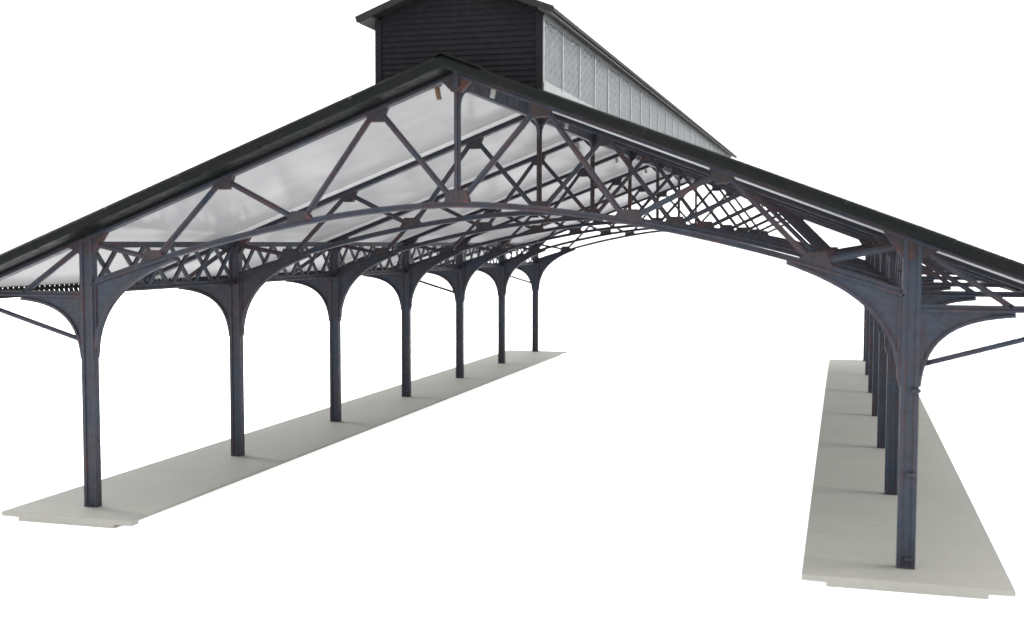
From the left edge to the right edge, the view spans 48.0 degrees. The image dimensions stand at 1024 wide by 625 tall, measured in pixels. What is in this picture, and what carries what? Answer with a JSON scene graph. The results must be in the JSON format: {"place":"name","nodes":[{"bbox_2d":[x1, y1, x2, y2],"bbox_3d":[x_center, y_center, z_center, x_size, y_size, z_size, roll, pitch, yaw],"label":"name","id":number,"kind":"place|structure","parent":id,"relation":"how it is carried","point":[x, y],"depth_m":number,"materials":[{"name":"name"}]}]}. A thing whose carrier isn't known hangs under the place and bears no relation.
{"place":"outdoors","nodes":[
{"label":"outdoors","id":0,"kind":"place"},
{"bbox_2d":[0,246,1023,624],"bbox_3d":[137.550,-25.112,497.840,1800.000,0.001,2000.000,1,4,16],"label":"ground","id":1,"kind":"structure","parent":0,"point":[642,450],"depth_m":25.95,"materials":[{"name":"white"}]},
{"bbox_2d":[2,350,566,528],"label":"platform","id":2,"kind":"structure","parent":1,"relation":"on","point":[132,497],"depth_m":24.79,"materials":[{"name":"grey concrete"}]},
{"bbox_2d":[0,0,1023,569],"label":"train shed","id":3,"kind":"structure","parent":2,"relation":"on","point":[458,144],"depth_m":20.97,"materials":[{"name":"grey metal"}]},
{"bbox_2d":[801,359,1015,599],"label":"platform","id":4,"kind":"structure","parent":1,"relation":"on","point":[851,537],"depth_m":19.36,"materials":[{"name":"grey concrete"}]},
{"bbox_2d":[0,0,1023,247],"label":"sky","id":5,"kind":"structure","parent":0,"point":[912,111],"materials":[{"name":"white"}]}
]}

